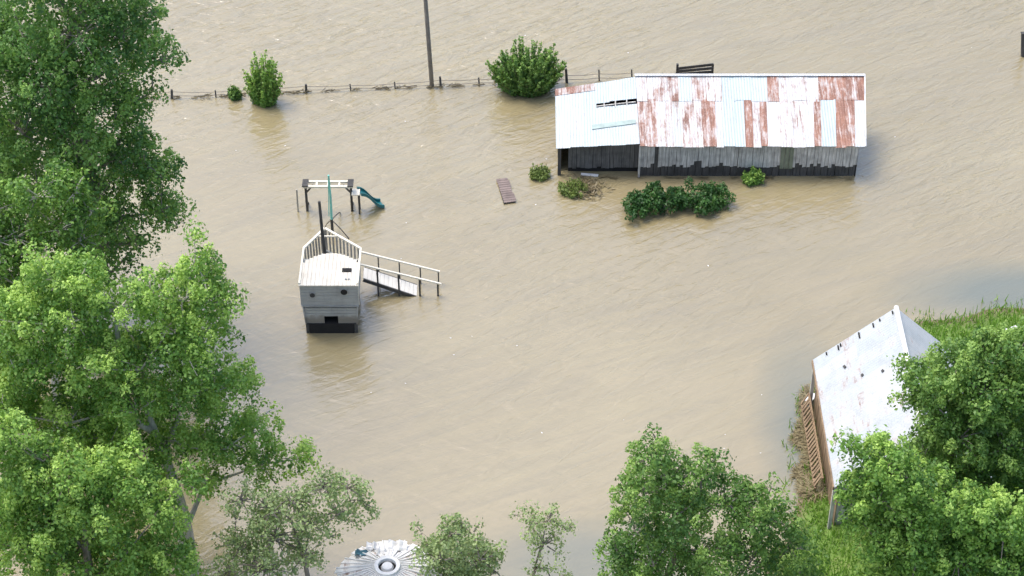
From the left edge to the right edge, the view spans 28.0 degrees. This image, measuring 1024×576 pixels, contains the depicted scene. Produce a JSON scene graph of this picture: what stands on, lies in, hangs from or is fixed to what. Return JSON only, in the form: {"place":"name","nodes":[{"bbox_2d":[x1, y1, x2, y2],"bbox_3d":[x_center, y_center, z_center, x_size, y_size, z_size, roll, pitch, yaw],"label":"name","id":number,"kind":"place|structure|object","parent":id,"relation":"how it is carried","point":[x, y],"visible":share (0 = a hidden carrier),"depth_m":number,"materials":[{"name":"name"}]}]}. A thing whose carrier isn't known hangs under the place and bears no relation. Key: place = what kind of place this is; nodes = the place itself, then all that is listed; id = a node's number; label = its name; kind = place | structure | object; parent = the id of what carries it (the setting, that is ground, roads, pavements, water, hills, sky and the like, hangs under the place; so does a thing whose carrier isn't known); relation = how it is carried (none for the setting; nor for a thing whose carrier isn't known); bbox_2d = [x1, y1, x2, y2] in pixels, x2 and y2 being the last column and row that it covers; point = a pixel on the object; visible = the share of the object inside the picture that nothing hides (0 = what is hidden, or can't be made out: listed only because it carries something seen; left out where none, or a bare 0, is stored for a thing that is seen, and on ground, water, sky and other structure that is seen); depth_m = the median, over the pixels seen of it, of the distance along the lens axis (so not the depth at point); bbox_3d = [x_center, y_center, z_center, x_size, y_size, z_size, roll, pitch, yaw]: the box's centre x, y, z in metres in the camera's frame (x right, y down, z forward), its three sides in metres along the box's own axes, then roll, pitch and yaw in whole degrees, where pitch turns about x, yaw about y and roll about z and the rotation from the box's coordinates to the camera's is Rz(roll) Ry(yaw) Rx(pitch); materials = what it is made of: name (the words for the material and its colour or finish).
{"place":"outdoors","nodes":[
{"label":"outdoors","id":0,"kind":"place"},
{"bbox_2d":[0,0,1023,575],"bbox_3d":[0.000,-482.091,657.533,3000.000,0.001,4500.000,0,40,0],"label":"flood water","id":1,"kind":"structure","parent":0,"point":[548,346],"depth_m":85.35,"materials":[{"name":"beige liquid"}]},
{"bbox_2d":[0,104,26,190],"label":"slim tree","id":2,"kind":"object","parent":1,"relation":"on","point":[12,121],"visible":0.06,"depth_m":77.44,"materials":[{"name":"green plant"}]},
{"bbox_2d":[0,158,117,434],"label":"airy tree","id":3,"kind":"object","parent":1,"relation":"on","point":[17,233],"visible":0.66,"depth_m":69.25,"materials":[{"name":"green plant"}]},
{"bbox_2d":[227,85,242,100],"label":"shrub","id":4,"kind":"object","parent":1,"relation":"in","point":[234,93],"visible":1,"depth_m":92.97,"materials":[{"name":"green plant"}]},
{"bbox_2d":[241,49,284,107],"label":"shrub","id":5,"kind":"object","parent":1,"relation":"on","point":[263,88],"visible":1,"depth_m":92.05,"materials":[{"name":"green plant"}]},
{"bbox_2d":[200,463,381,575],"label":"sparse tree","id":6,"kind":"object","parent":1,"relation":"on","point":[267,518],"visible":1,"depth_m":65.45,"materials":[{"name":"green plant"}]},
{"bbox_2d":[296,189,298,211],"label":"thin post","id":7,"kind":"object","parent":1,"relation":"in","point":[297,200],"visible":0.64,"depth_m":86.43,"materials":[{"name":"grey wood"}]},
{"bbox_2d":[149,81,495,100],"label":"drifted stalks","id":8,"kind":"object","parent":1,"relation":"on","point":[322,91],"visible":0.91,"depth_m":93.61,"materials":[{"name":"brown plant"}]},
{"bbox_2d":[302,179,353,210],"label":"swing frame","id":9,"kind":"object","parent":1,"relation":"in","point":[305,185],"visible":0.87,"depth_m":86.07,"materials":[{"name":"beige paint"}]},
{"bbox_2d":[325,175,348,238],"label":"teal pole","id":10,"kind":"object","parent":1,"relation":"in","point":[331,221],"visible":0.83,"depth_m":84.97,"materials":[{"name":"metal"}]},
{"bbox_2d":[351,186,384,213],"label":"slide","id":11,"kind":"object","parent":1,"relation":"in","point":[359,191],"visible":1,"depth_m":86.42,"materials":[{"name":"teal plastic"}]},
{"bbox_2d":[298,201,440,332],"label":"play ship","id":12,"kind":"object","parent":1,"relation":"in","point":[329,283],"visible":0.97,"depth_m":80.40,"materials":[{"name":"white wood"}]},
{"bbox_2d":[334,539,441,575],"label":"round bin","id":13,"kind":"object","parent":1,"relation":"in","point":[393,562],"visible":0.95,"depth_m":67.51,"materials":[{"name":"metal"}]},
{"bbox_2d":[355,548,367,555],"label":"blue tarp","id":14,"kind":"object","parent":13,"relation":"on","point":[358,551],"visible":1,"depth_m":68.13,"materials":[{"name":"blue plastic"}]},
{"bbox_2d":[366,541,378,550],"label":"crumpled sheet","id":15,"kind":"object","parent":13,"relation":"on","point":[372,546],"visible":1,"depth_m":68.29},
{"bbox_2d":[376,548,386,554],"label":"crumpled sheet","id":16,"kind":"object","parent":13,"relation":"on","point":[378,550],"visible":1,"depth_m":67.92,"materials":[{"name":"white fabric"}]},
{"bbox_2d":[388,539,406,551],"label":"crumpled sheet","id":17,"kind":"object","parent":13,"relation":"on","point":[400,545],"visible":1,"depth_m":68.27,"materials":[{"name":"white fabric"}]},
{"bbox_2d":[423,0,433,87],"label":"utility pole","id":18,"kind":"object","parent":1,"relation":"in","point":[429,51],"visible":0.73,"depth_m":92.42,"materials":[{"name":"wood"}]},
{"bbox_2d":[407,512,507,575],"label":"tree","id":19,"kind":"object","parent":1,"relation":"on","point":[440,547],"visible":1,"depth_m":66.31,"materials":[{"name":"green plant"}]},
{"bbox_2d":[496,178,515,203],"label":"floating pallet","id":20,"kind":"object","parent":1,"relation":"on","point":[507,193],"visible":1,"depth_m":87.79,"materials":[{"name":"brown wood"}]},
{"bbox_2d":[485,35,566,97],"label":"shrub","id":21,"kind":"object","parent":1,"relation":"on","point":[522,74],"visible":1,"depth_m":92.69,"materials":[{"name":"green plant"}]},
{"bbox_2d":[528,163,551,181],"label":"weed clump","id":22,"kind":"object","parent":1,"relation":"in","point":[540,174],"visible":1,"depth_m":88.45,"materials":[{"name":"green plant"}]},
{"bbox_2d":[557,177,587,198],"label":"weed clump","id":23,"kind":"object","parent":1,"relation":"in","point":[573,185],"visible":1,"depth_m":87.59,"materials":[{"name":"green plant"}]},
{"bbox_2d":[581,173,597,176],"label":"floating board","id":24,"kind":"object","parent":1,"relation":"on","point":[588,174],"visible":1,"depth_m":88.75,"materials":[{"name":"grey wood"}]},
{"bbox_2d":[620,176,736,221],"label":"hedge","id":25,"kind":"object","parent":1,"relation":"in","point":[657,197],"visible":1,"depth_m":86.52,"materials":[{"name":"green plant"}]},
{"bbox_2d":[676,63,713,73],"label":"rail gate","id":26,"kind":"structure","parent":1,"relation":"in","point":[686,70],"depth_m":94.23,"materials":[{"name":"grey wood"}]},
{"bbox_2d":[564,172,853,200],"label":"floating twigs","id":27,"kind":"object","parent":1,"relation":"on","point":[590,188],"visible":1,"depth_m":88.22,"materials":[{"name":"brown wood"}]},
{"bbox_2d":[555,74,865,176],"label":"long shed","id":28,"kind":"structure","parent":1,"relation":"on","point":[732,124],"depth_m":88.49,"materials":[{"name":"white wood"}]},
{"bbox_2d":[740,165,764,186],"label":"shrub","id":29,"kind":"object","parent":1,"relation":"in","point":[754,176],"visible":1,"depth_m":88.08,"materials":[{"name":"green plant"}]},
{"bbox_2d":[787,382,827,502],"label":"dead reeds","id":30,"kind":"object","parent":1,"relation":"on","point":[799,439],"visible":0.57,"depth_m":75.12,"materials":[{"name":"brown plant"}]},
{"bbox_2d":[1021,32,1023,56],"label":"stout post","id":31,"kind":"object","parent":1,"relation":"in","point":[1022,44],"visible":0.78,"depth_m":95.41,"materials":[{"name":"grey wood"}]},
{"bbox_2d":[767,294,1023,575],"bbox_3d":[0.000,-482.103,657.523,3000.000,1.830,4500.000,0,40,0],"label":"ground","id":32,"kind":"structure","parent":0,"point":[832,555],"depth_m":72.83,"materials":[{"name":"green plant"}]},
{"bbox_2d":[0,0,199,333],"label":"tall tree","id":33,"kind":"object","parent":32,"relation":"on","point":[53,120],"visible":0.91,"depth_m":72.64,"materials":[{"name":"green plant"}]},
{"bbox_2d":[0,407,210,575],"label":"leafy tree","id":34,"kind":"object","parent":32,"relation":"on","point":[51,521],"visible":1,"depth_m":61.56,"materials":[{"name":"green plant"}]},
{"bbox_2d":[0,214,323,575],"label":"bright tree","id":35,"kind":"object","parent":32,"relation":"on","point":[105,418],"visible":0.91,"depth_m":63.83,"materials":[{"name":"green plant"}]},
{"bbox_2d":[140,68,632,98],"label":"wire fence","id":36,"kind":"object","parent":32,"relation":"on","point":[566,75],"visible":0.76,"depth_m":93.70,"materials":[{"name":"grey wood"}]},
{"bbox_2d":[508,499,577,575],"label":"thin tree","id":37,"kind":"object","parent":32,"relation":"on","point":[539,528],"visible":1,"depth_m":66.88,"materials":[{"name":"green plant"}]},
{"bbox_2d":[592,422,831,575],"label":"full tree","id":38,"kind":"object","parent":32,"relation":"on","point":[665,538],"visible":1,"depth_m":61.97,"materials":[{"name":"green plant"}]},
{"bbox_2d":[808,305,972,528],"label":"tin roofed barn","id":39,"kind":"structure","parent":32,"relation":"on","point":[852,376],"depth_m":73.42,"materials":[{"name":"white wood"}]},
{"bbox_2d":[801,393,823,488],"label":"slatted rack","id":40,"kind":"object","parent":39,"relation":"attached to","point":[814,434],"visible":1,"depth_m":75.13,"materials":[{"name":"brown wood"}]},
{"bbox_2d":[827,424,1023,575],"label":"tree","id":41,"kind":"object","parent":32,"relation":"on","point":[991,521],"visible":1,"depth_m":61.97,"materials":[{"name":"green plant"}]},
{"bbox_2d":[886,316,1023,540],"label":"round tree","id":42,"kind":"object","parent":32,"relation":"on","point":[967,433],"visible":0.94,"depth_m":63.96,"materials":[{"name":"green plant"}]}
]}

